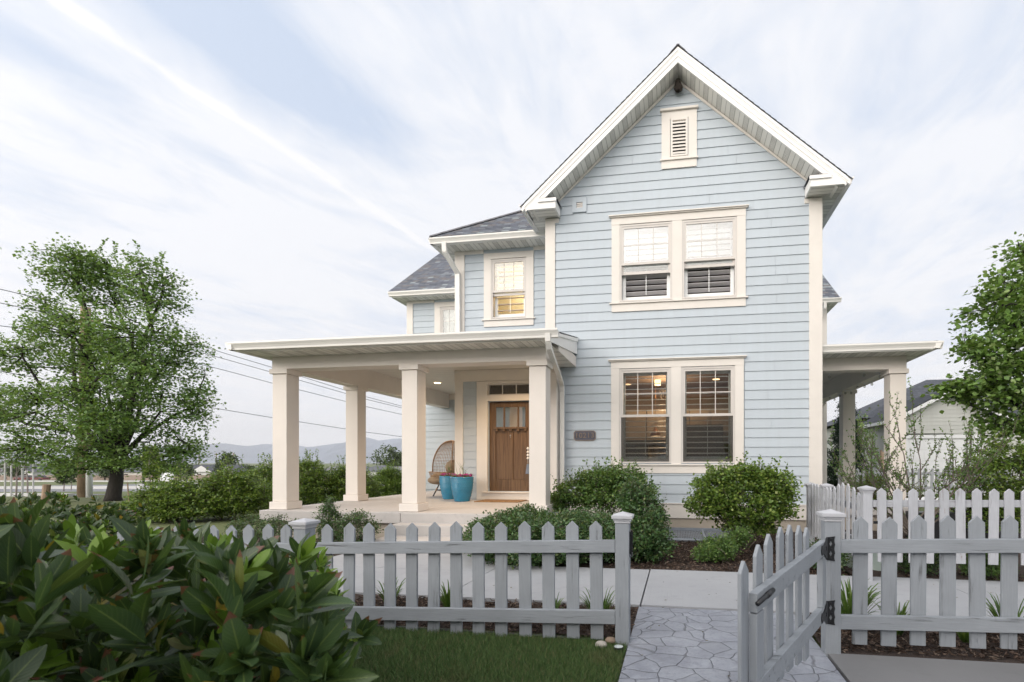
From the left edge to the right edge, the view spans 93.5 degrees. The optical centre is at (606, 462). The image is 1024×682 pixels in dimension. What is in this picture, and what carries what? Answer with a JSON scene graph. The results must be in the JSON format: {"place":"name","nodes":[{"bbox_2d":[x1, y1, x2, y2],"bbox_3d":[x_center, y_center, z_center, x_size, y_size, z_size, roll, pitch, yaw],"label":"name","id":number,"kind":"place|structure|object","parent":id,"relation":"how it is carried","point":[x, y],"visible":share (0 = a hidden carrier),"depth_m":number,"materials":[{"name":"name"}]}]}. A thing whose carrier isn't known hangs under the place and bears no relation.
{"place":"outdoors","nodes":[
{"label":"outdoors","id":0,"kind":"place"},
{"bbox_2d":[0,489,145,494],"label":"road","id":1,"kind":"structure","parent":0,"point":[66,490],"depth_m":28.40,"materials":[{"name":"grey asphalt"}]},
{"bbox_2d":[0,437,401,462],"bbox_3d":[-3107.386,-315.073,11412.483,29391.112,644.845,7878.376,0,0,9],"label":"mountains","id":2,"kind":"structure","parent":0,"point":[328,453],"depth_m":10663.91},
{"bbox_2d":[51,484,384,485],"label":"road","id":3,"kind":"structure","parent":0,"point":[123,485],"depth_m":47.05,"materials":[{"name":"grey asphalt"}]},
{"bbox_2d":[333,566,487,597],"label":"walkway","id":4,"kind":"structure","parent":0,"point":[422,579],"depth_m":5.19,"materials":[{"name":"concrete"}]},
{"bbox_2d":[333,553,494,571],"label":"walkway","id":5,"kind":"structure","parent":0,"point":[423,561],"depth_m":6.18,"materials":[{"name":"concrete"}]},
{"bbox_2d":[0,463,1020,680],"bbox_3d":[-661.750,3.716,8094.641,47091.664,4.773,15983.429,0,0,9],"label":"ground","id":6,"kind":"structure","parent":0,"point":[219,526],"depth_m":15.87,"materials":[{"name":"green plant"}]},
{"bbox_2d":[0,454,9,496],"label":"young tree","id":7,"kind":"object","parent":6,"relation":"on","point":[4,466],"visible":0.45,"depth_m":17.95,"materials":[{"name":"grey plant"}]},
{"bbox_2d":[6,440,25,496],"bbox_3d":[-23.686,0.179,19.012,0.898,2.422,0.689,0,0,9],"label":"young tree","id":8,"kind":"object","parent":6,"relation":"on","point":[17,474],"visible":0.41,"depth_m":19.01,"materials":[{"name":"grey plant"}]},
{"bbox_2d":[19,457,33,492],"bbox_3d":[-24.535,0.192,19.973,0.826,2.424,0.850,0,0,9],"label":"young tree","id":9,"kind":"object","parent":6,"relation":"on","point":[27,491],"visible":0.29,"depth_m":19.97,"materials":[{"name":"grey plant"}]},
{"bbox_2d":[3,465,55,474],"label":"distant house","id":10,"kind":"structure","parent":6,"relation":"on","point":[36,472],"depth_m":161.65,"materials":[{"name":"white"}]},
{"bbox_2d":[0,493,74,496],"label":"kerb","id":11,"kind":"structure","parent":6,"relation":"on","point":[39,494],"depth_m":19.45,"materials":[{"name":"concrete"}]},
{"bbox_2d":[28,475,50,479],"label":"parked car","id":12,"kind":"object","parent":6,"relation":"on","point":[45,477],"visible":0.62,"depth_m":116.06,"materials":[{"name":"red paint"}]},
{"bbox_2d":[41,484,50,502],"bbox_3d":[-18.982,1.090,15.993,0.298,0.748,0.191,0,0,9],"label":"stub post","id":13,"kind":"object","parent":6,"relation":"on","point":[46,487],"visible":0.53,"depth_m":15.92,"materials":[{"name":"brown wood"}]},
{"bbox_2d":[54,468,76,490],"bbox_3d":[-30.979,0.797,27.004,0.935,1.682,0.942,0,0,-24],"label":"young tree","id":14,"kind":"object","parent":6,"relation":"on","point":[65,480],"visible":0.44,"depth_m":26.95,"materials":[{"name":"green plant"}]},
{"bbox_2d":[0,491,149,545],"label":"laurel hedge","id":15,"kind":"object","parent":6,"relation":"on","point":[83,514],"visible":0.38,"depth_m":6.54,"materials":[{"name":"green plant"}]},
{"bbox_2d":[65,306,103,497],"bbox_3d":[-21.022,-2.350,18.999,1.800,7.804,0.398,0,0,9],"label":"utility pole","id":16,"kind":"object","parent":6,"relation":"on","point":[84,486],"visible":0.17,"depth_m":18.83,"materials":[{"name":"brown wood"}]},
{"bbox_2d":[0,289,399,405],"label":"power cable","id":17,"kind":"object","parent":16,"relation":"attached to","point":[188,341],"visible":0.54,"depth_m":26.34,"materials":[{"name":"black rubber"}]},
{"bbox_2d":[0,371,401,436],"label":"power cable","id":18,"kind":"object","parent":16,"relation":"attached to","point":[203,406],"visible":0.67,"depth_m":27.83,"materials":[{"name":"black rubber"}]},
{"bbox_2d":[1,303,400,407],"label":"power cable","id":19,"kind":"object","parent":16,"relation":"attached to","point":[207,354],"visible":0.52,"depth_m":27.54,"materials":[{"name":"black rubber"}]},
{"bbox_2d":[0,325,401,414],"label":"power cable","id":20,"kind":"object","parent":16,"relation":"attached to","point":[239,374],"visible":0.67,"depth_m":28.82,"materials":[{"name":"black rubber"}]},
{"bbox_2d":[0,486,182,486],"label":"kerb","id":21,"kind":"structure","parent":6,"relation":"on","point":[68,486],"depth_m":38.71,"materials":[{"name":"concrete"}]},
{"bbox_2d":[0,487,199,488],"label":"kerb","id":22,"kind":"structure","parent":6,"relation":"on","point":[67,487],"depth_m":33.80,"materials":[{"name":"concrete"}]},
{"bbox_2d":[0,480,205,480],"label":"kerb","id":23,"kind":"structure","parent":6,"relation":"on","point":[76,480],"depth_m":112.61,"materials":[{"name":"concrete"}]},
{"bbox_2d":[96,469,109,479],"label":"distant tree","id":24,"kind":"object","parent":6,"relation":"on","point":[104,472],"visible":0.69,"depth_m":149.22,"materials":[{"name":"green plant"}]},
{"bbox_2d":[0,232,226,500],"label":"street tree","id":25,"kind":"object","parent":6,"relation":"on","point":[112,446],"visible":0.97,"depth_m":16.38,"materials":[{"name":"green plant"}]},
{"bbox_2d":[0,481,228,481],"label":"kerb","id":26,"kind":"structure","parent":6,"relation":"on","point":[70,481],"depth_m":94.80,"materials":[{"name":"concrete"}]},
{"bbox_2d":[124,467,154,474],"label":"distant house","id":27,"kind":"structure","parent":6,"relation":"on","point":[129,473],"depth_m":165.00,"materials":[{"name":"white"}]},
{"bbox_2d":[127,443,166,503],"bbox_3d":[-14.443,0.382,15.008,0.813,2.035,0.816,0,0,9],"label":"young tree","id":28,"kind":"object","parent":6,"relation":"on","point":[156,462],"visible":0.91,"depth_m":14.95,"materials":[{"name":"green plant"}]},
{"bbox_2d":[118,463,227,522],"bbox_3d":[-9.991,0.703,10.945,2.706,1.416,1.580,0,0,9],"label":"shrub","id":29,"kind":"object","parent":6,"relation":"on","point":[173,499],"visible":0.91,"depth_m":10.72,"materials":[{"name":"green plant"}]},
{"bbox_2d":[179,463,197,479],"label":"distant tree","id":30,"kind":"object","parent":6,"relation":"on","point":[192,470],"visible":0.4,"depth_m":139.93,"materials":[{"name":"green plant"}]},
{"bbox_2d":[0,475,397,479],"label":"block wall","id":31,"kind":"structure","parent":6,"relation":"on","point":[130,477],"depth_m":150.00,"materials":[{"name":"beige concrete"}]},
{"bbox_2d":[194,464,219,474],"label":"distant house","id":32,"kind":"structure","parent":6,"relation":"on","point":[201,469],"depth_m":157.92,"materials":[{"name":"white"}]},
{"bbox_2d":[215,451,240,464],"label":"distant tree","id":33,"kind":"object","parent":6,"relation":"on","point":[233,457],"visible":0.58,"depth_m":239.30,"materials":[{"name":"green plant"}]},
{"bbox_2d":[187,453,272,520],"bbox_3d":[-9.036,0.576,11.405,2.398,1.643,1.539,0,0,9],"label":"shrub","id":34,"kind":"object","parent":6,"relation":"on","point":[241,493],"visible":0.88,"depth_m":11.15,"materials":[{"name":"green plant"}]},
{"bbox_2d":[248,452,299,507],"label":"shrub","id":35,"kind":"object","parent":6,"relation":"on","point":[266,471],"visible":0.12,"depth_m":13.38,"materials":[{"name":"green plant"}]},
{"bbox_2d":[202,536,360,557],"bbox_3d":[-5.727,1.305,6.371,3.780,0.060,4.020,0,0,9],"label":"mulch bed","id":36,"kind":"object","parent":6,"relation":"on","point":[318,540],"depth_m":8.02,"materials":[{"name":"brown wood"}]},
{"bbox_2d":[221,512,296,542],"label":"shrub","id":37,"kind":"object","parent":36,"relation":"on","point":[244,523],"visible":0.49,"depth_m":7.58,"materials":[{"name":"green plant"}]},
{"bbox_2d":[311,494,346,541],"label":"shrub","id":38,"kind":"object","parent":36,"relation":"on","point":[330,507],"visible":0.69,"depth_m":7.27,"materials":[{"name":"green plant"}]},
{"bbox_2d":[329,508,383,541],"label":"shrub","id":39,"kind":"object","parent":36,"relation":"on","point":[354,518],"visible":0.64,"depth_m":7.19,"materials":[{"name":"green plant"}]},
{"bbox_2d":[268,449,343,504],"bbox_3d":[-8.552,0.471,13.540,2.199,1.816,1.535,0,0,9],"label":"shrub","id":40,"kind":"object","parent":6,"relation":"on","point":[312,477],"visible":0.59,"depth_m":13.22,"materials":[{"name":"green plant"}]},
{"bbox_2d":[317,455,388,501],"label":"shrub","id":41,"kind":"object","parent":6,"relation":"on","point":[341,472],"visible":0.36,"depth_m":13.53,"materials":[{"name":"green plant"}]},
{"bbox_2d":[117,512,633,649],"bbox_3d":[-2.025,0.878,3.726,4.489,1.058,0.165,0,0,9],"label":"picket fence","id":42,"kind":"object","parent":6,"relation":"on","point":[525,615],"visible":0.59,"depth_m":3.54,"materials":[{"name":"grey paint"}]},
{"bbox_2d":[366,465,399,477],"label":"distant house","id":43,"kind":"structure","parent":6,"relation":"on","point":[370,469],"depth_m":151.94,"materials":[{"name":"grey"}]},
{"bbox_2d":[366,443,401,465],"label":"distant tree","id":44,"kind":"object","parent":6,"relation":"on","point":[391,451],"visible":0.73,"depth_m":228.22,"materials":[{"name":"green plant"}]},
{"bbox_2d":[368,458,401,496],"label":"shrub","id":45,"kind":"object","parent":6,"relation":"on","point":[388,475],"visible":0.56,"depth_m":16.22,"materials":[{"name":"green plant"}]},
{"bbox_2d":[377,625,595,640],"bbox_3d":[-4.190,1.295,4.083,8.501,0.057,0.037,0,0,9],"label":"lawn edging","id":46,"kind":"object","parent":6,"relation":"on","point":[512,633],"visible":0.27,"depth_m":3.59,"materials":[{"name":"black paint"}]},
{"bbox_2d":[346,624,627,681],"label":"lawn","id":47,"kind":"structure","parent":6,"relation":"on","point":[348,629],"depth_m":3.10,"materials":[{"name":"plant"}]},
{"bbox_2d":[0,494,382,681],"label":"laurel hedge","id":48,"kind":"object","parent":47,"relation":"on","point":[140,602],"visible":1,"depth_m":0.90,"materials":[{"name":"green plant"}]},
{"bbox_2d":[225,43,943,541],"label":"house","id":49,"kind":"structure","parent":6,"relation":"on","point":[639,279],"depth_m":9.28,"materials":[{"name":"blue wood"}]},
{"bbox_2d":[428,440,454,495],"bbox_3d":[-3.990,0.139,12.066,1.064,1.439,1.059,0,0,9],"label":"egg chair","id":50,"kind":"object","parent":49,"relation":"on","point":[433,478],"visible":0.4,"depth_m":12.05,"materials":[{"name":"wicker"}]},
{"bbox_2d":[439,463,453,498],"bbox_3d":[-3.711,0.391,11.175,0.484,0.918,0.484,0,0,9],"label":"planter pot","id":51,"kind":"object","parent":49,"relation":"on","point":[445,485],"visible":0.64,"depth_m":10.99,"materials":[{"name":"teal ceramic"}]},
{"bbox_2d":[440,307,454,332],"bbox_3d":[-4.801,-4.133,14.826,0.800,1.465,0.196,0,0,9],"label":"window","id":52,"kind":"structure","parent":49,"relation":"in","point":[449,312],"depth_m":14.89,"materials":[{"name":"white glass"}]},
{"bbox_2d":[450,461,473,501],"bbox_3d":[-3.212,0.401,10.494,0.505,0.897,0.505,0,0,9],"label":"planter pot","id":53,"kind":"object","parent":49,"relation":"on","point":[462,485],"visible":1,"depth_m":10.32,"materials":[{"name":"teal ceramic"}]},
{"bbox_2d":[474,499,526,502],"bbox_3d":[-2.348,0.841,10.490,1.000,0.017,0.610,0,0,9],"label":"doormat","id":54,"kind":"object","parent":49,"relation":"on","point":[501,500],"visible":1,"depth_m":10.48,"materials":[{"name":"brown fabric"}]},
{"bbox_2d":[491,257,525,318],"bbox_3d":[-2.236,-4.002,10.922,0.836,1.357,0.197,0,0,9],"label":"window","id":55,"kind":"structure","parent":49,"relation":"in","point":[509,263],"depth_m":10.93,"materials":[{"name":"beige plastic"}]},
{"bbox_2d":[488,383,528,394],"bbox_3d":[-2.231,-1.690,10.862,1.030,0.268,0.040,0,0,9],"label":"transom window","id":56,"kind":"structure","parent":49,"relation":"in","point":[516,384],"depth_m":10.84,"materials":[{"name":"black glass"}]},
{"bbox_2d":[490,402,528,490],"bbox_3d":[-2.227,-0.375,10.888,0.996,2.050,0.117,0,0,9],"label":"front door","id":57,"kind":"structure","parent":49,"relation":"in","point":[509,421],"depth_m":10.91,"materials":[{"name":"brown wood"}]},
{"bbox_2d":[619,368,670,462],"bbox_3d":[0.769,-0.935,9.459,1.023,1.874,0.196,0,0,9],"label":"window","id":58,"kind":"structure","parent":49,"relation":"in","point":[652,372],"depth_m":9.44,"materials":[{"name":"beige plastic"}]},
{"bbox_2d":[620,221,671,301],"bbox_3d":[0.783,-3.979,9.453,1.033,1.528,0.188,0,0,9],"label":"window","id":59,"kind":"structure","parent":49,"relation":"in","point":[656,271],"depth_m":9.47,"materials":[{"name":"beige plastic"}]},
{"bbox_2d":[674,78,682,92],"bbox_3d":[1.385,-7.328,9.169,0.176,0.270,0.140,0,0,9],"label":"birds nest","id":60,"kind":"object","parent":49,"relation":"attached to","point":[678,87],"visible":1,"depth_m":9.13,"materials":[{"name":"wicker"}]},
{"bbox_2d":[681,366,734,462],"bbox_3d":[1.975,-0.935,9.277,1.022,1.874,0.196,0,0,9],"label":"window","id":61,"kind":"structure","parent":49,"relation":"in","point":[730,370],"depth_m":9.26,"materials":[{"name":"beige plastic"}]},
{"bbox_2d":[682,217,736,298],"bbox_3d":[2.003,-3.979,9.269,1.035,1.528,0.188,0,0,9],"label":"window","id":62,"kind":"structure","parent":49,"relation":"in","point":[730,261],"depth_m":9.29,"materials":[{"name":"beige plastic"}]},
{"bbox_2d":[824,372,880,403],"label":"string lights","id":63,"kind":"object","parent":49,"relation":"hanging from","point":[853,388],"visible":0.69,"depth_m":10.78,"materials":[{"name":"white plastic"}]},
{"bbox_2d":[342,594,1023,660],"bbox_3d":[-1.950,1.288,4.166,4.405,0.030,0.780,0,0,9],"label":"mulch bed","id":64,"kind":"object","parent":6,"relation":"on","point":[606,634],"visible":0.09,"depth_m":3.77,"materials":[{"name":"brown wood"}]},
{"bbox_2d":[376,578,405,600],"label":"daylily","id":65,"kind":"object","parent":64,"relation":"on","point":[397,593],"visible":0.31,"depth_m":4.23,"materials":[{"name":"green plant"}]},
{"bbox_2d":[440,581,467,606],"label":"daylily","id":66,"kind":"object","parent":64,"relation":"on","point":[445,598],"visible":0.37,"depth_m":4.05,"materials":[{"name":"green plant"}]},
{"bbox_2d":[580,586,614,608],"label":"daylily","id":67,"kind":"object","parent":64,"relation":"on","point":[606,604],"visible":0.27,"depth_m":3.80,"materials":[{"name":"green plant"}]},
{"bbox_2d":[507,532,1023,581],"bbox_3d":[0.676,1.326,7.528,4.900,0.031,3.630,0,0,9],"label":"mulch bed","id":68,"kind":"object","parent":6,"relation":"on","point":[586,565],"visible":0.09,"depth_m":6.28,"materials":[{"name":"brown wood"}]},
{"bbox_2d":[462,503,563,569],"bbox_3d":[-1.182,0.970,6.449,1.608,0.792,2.018,0,0,-25],"label":"shrub","id":69,"kind":"object","parent":68,"relation":"on","point":[511,520],"visible":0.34,"depth_m":6.12,"materials":[{"name":"green plant"}]},
{"bbox_2d":[531,505,614,568],"bbox_3d":[-0.353,0.965,6.387,1.503,0.788,1.931,0,0,9],"label":"shrub","id":70,"kind":"object","parent":68,"relation":"on","point":[584,520],"visible":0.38,"depth_m":6.04,"materials":[{"name":"green plant"}]},
{"bbox_2d":[550,455,660,514],"bbox_3d":[-0.098,0.610,8.338,2.138,1.493,1.092,0,0,9],"label":"shrub","id":71,"kind":"object","parent":68,"relation":"on","point":[599,486],"visible":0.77,"depth_m":8.20,"materials":[{"name":"green plant"}]},
{"bbox_2d":[610,474,680,563],"bbox_3d":[0.514,0.762,6.435,0.988,1.221,1.083,0,0,9],"label":"shrub","id":72,"kind":"object","parent":68,"relation":"on","point":[651,534],"visible":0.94,"depth_m":6.28,"materials":[{"name":"green plant"}]},
{"bbox_2d":[668,527,729,541],"bbox_3d":[1.442,1.325,8.593,1.776,0.130,1.257,0,0,9],"label":"window well","id":73,"kind":"object","parent":68,"relation":"on","point":[687,534],"depth_m":8.70,"materials":[{"name":"grey paint"}]},
{"bbox_2d":[690,523,755,563],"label":"shrub","id":74,"kind":"object","parent":68,"relation":"on","point":[722,549],"visible":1,"depth_m":6.28,"materials":[{"name":"green plant"}]},
{"bbox_2d":[682,451,803,550],"bbox_3d":[2.052,0.585,7.177,1.835,1.543,1.083,0,0,9],"label":"shrub","id":75,"kind":"object","parent":68,"relation":"on","point":[768,501],"visible":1,"depth_m":7.02,"materials":[{"name":"green plant"}]},
{"bbox_2d":[802,537,852,575],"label":"shrub","id":76,"kind":"object","parent":68,"relation":"on","point":[843,562],"visible":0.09,"depth_m":5.62,"materials":[{"name":"green plant"}]},
{"bbox_2d":[827,402,869,491],"bbox_3d":[10.075,-0.687,20.021,2.223,4.533,2.220,0,0,-25],"label":"conifer","id":77,"kind":"object","parent":6,"relation":"on","point":[832,476],"visible":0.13,"depth_m":19.86,"materials":[{"name":"green plant"}]},
{"bbox_2d":[856,474,926,499],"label":"shrub","id":78,"kind":"object","parent":6,"relation":"on","point":[882,480],"visible":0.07,"depth_m":12.93,"materials":[{"name":"green plant"}]},
{"bbox_2d":[793,529,1023,581],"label":"mulch bed","id":79,"kind":"object","parent":6,"relation":"on","point":[902,574],"visible":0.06,"depth_m":5.61,"materials":[{"name":"brown wood"}]},
{"bbox_2d":[804,482,833,543],"bbox_3d":[3.123,0.816,6.994,0.148,1.069,0.948,0,0,9],"label":"picket fence","id":80,"kind":"object","parent":79,"relation":"on","point":[815,497],"visible":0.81,"depth_m":7.04,"materials":[{"name":"paint"}]},
{"bbox_2d":[846,553,880,570],"bbox_3d":[3.260,1.165,6.083,0.398,0.330,0.696,0,0,9],"label":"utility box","id":81,"kind":"object","parent":79,"relation":"on","point":[876,565],"visible":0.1,"depth_m":5.76,"materials":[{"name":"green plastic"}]},
{"bbox_2d":[897,536,938,575],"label":"shrub","id":82,"kind":"object","parent":79,"relation":"on","point":[905,564],"visible":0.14,"depth_m":5.49,"materials":[{"name":"green plant"}]},
{"bbox_2d":[828,377,1023,534],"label":"shrub","id":83,"kind":"object","parent":79,"relation":"on","point":[900,479],"visible":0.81,"depth_m":6.94,"materials":[{"name":"green plant"}]},
{"bbox_2d":[904,497,971,538],"bbox_3d":[5.705,0.968,8.193,0.951,0.765,0.300,0,0,9],"label":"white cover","id":84,"kind":"object","parent":79,"relation":"on","point":[936,526],"visible":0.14,"depth_m":8.05,"materials":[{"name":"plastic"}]},
{"bbox_2d":[857,485,1023,580],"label":"picket fence","id":85,"kind":"object","parent":79,"relation":"on","point":[944,503],"visible":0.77,"depth_m":5.04,"materials":[{"name":"paint"}]},
{"bbox_2d":[825,482,877,555],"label":"garden gate","id":86,"kind":"structure","parent":85,"relation":"attached to","point":[831,502],"depth_m":5.81,"materials":[{"name":"paint"}]},
{"bbox_2d":[941,427,1023,537],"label":"shrub","id":87,"kind":"object","parent":79,"relation":"on","point":[997,467],"visible":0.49,"depth_m":7.94,"materials":[{"name":"green plant"}]},
{"bbox_2d":[969,507,1003,537],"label":"shrub","id":88,"kind":"object","parent":79,"relation":"on","point":[986,534],"depth_m":7.94,"materials":[{"name":"green plant"}]},
{"bbox_2d":[956,553,1020,580],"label":"shrub","id":89,"kind":"object","parent":79,"relation":"on","point":[992,570],"visible":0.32,"depth_m":5.25,"materials":[{"name":"green plant"}]},
{"bbox_2d":[802,615,1023,663],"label":"mulch bed","id":90,"kind":"object","parent":6,"relation":"on","point":[942,656],"visible":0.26,"depth_m":3.22,"materials":[{"name":"brown wood"}]},
{"bbox_2d":[809,579,880,614],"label":"daylily","id":91,"kind":"object","parent":90,"relation":"on","point":[846,606],"visible":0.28,"depth_m":3.61,"materials":[{"name":"green plant"}]},
{"bbox_2d":[871,601,909,636],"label":"daylily","id":92,"kind":"object","parent":90,"relation":"on","point":[902,612],"visible":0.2,"depth_m":3.56,"materials":[{"name":"green plant"}]},
{"bbox_2d":[956,632,968,642],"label":"daylily","id":93,"kind":"object","parent":90,"relation":"on","point":[964,636],"visible":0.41,"depth_m":3.38,"materials":[{"name":"green plant"}]},
{"bbox_2d":[986,592,1023,633],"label":"daylily","id":94,"kind":"object","parent":90,"relation":"on","point":[993,610],"visible":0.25,"depth_m":3.56,"materials":[{"name":"green plant"}]},
{"bbox_2d":[816,509,1023,656],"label":"picket fence","id":95,"kind":"object","parent":6,"relation":"on","point":[947,623],"visible":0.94,"depth_m":3.09,"materials":[{"name":"grey paint"}]},
{"bbox_2d":[737,525,827,681],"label":"garden gate","id":96,"kind":"structure","parent":95,"relation":"attached to","point":[758,661],"depth_m":2.40,"materials":[{"name":"grey paint"}]},
{"bbox_2d":[836,466,1008,497],"bbox_3d":[10.492,0.668,15.642,5.752,1.164,0.164,0,0,2],"label":"picket fence","id":97,"kind":"object","parent":6,"relation":"on","point":[932,474],"visible":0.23,"depth_m":15.63,"materials":[{"name":"paint"}]},
{"bbox_2d":[835,392,1013,495],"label":"garage","id":98,"kind":"structure","parent":6,"relation":"on","point":[932,418],"depth_m":18.33,"materials":[{"name":"grey"}]},
{"bbox_2d":[907,438,982,494],"bbox_3d":[13.069,0.141,18.302,2.690,2.178,0.040,0,0,9],"label":"garage door","id":99,"kind":"structure","parent":98,"relation":"in","point":[924,452],"depth_m":18.35,"materials":[{"name":"white plastic"}]},
{"bbox_2d":[827,378,1023,491],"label":"neighbour house","id":100,"kind":"structure","parent":6,"relation":"on","point":[918,389],"depth_m":24.48,"materials":[{"name":"grey"}]},
{"bbox_2d":[920,231,1023,444],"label":"yard tree","id":101,"kind":"object","parent":6,"relation":"on","point":[997,372],"visible":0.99,"depth_m":8.40,"materials":[{"name":"green plant"}]},
{"bbox_2d":[0,0,1023,449],"label":"sky","id":102,"kind":"structure","parent":0,"point":[297,161],"materials":[{"name":"white"}]},
{"bbox_2d":[463,565,648,606],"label":"walkway","id":103,"kind":"structure","parent":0,"point":[638,580],"depth_m":4.97,"materials":[{"name":"concrete"}]},
{"bbox_2d":[618,607,845,681],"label":"stamped path","id":104,"kind":"structure","parent":0,"point":[675,646],"depth_m":3.21,"materials":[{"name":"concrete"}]},
{"bbox_2d":[641,569,998,616],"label":"walkway","id":105,"kind":"structure","parent":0,"point":[685,589],"depth_m":4.66,"materials":[{"name":"concrete"}]},
{"bbox_2d":[828,653,1023,681],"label":"concrete pad","id":106,"kind":"object","parent":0,"point":[860,668],"visible":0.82,"depth_m":2.91,"materials":[{"name":"grey concrete"}]},
{"bbox_2d":[934,579,1023,616],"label":"walkway","id":107,"kind":"structure","parent":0,"point":[991,586],"depth_m":4.80,"materials":[{"name":"concrete"}]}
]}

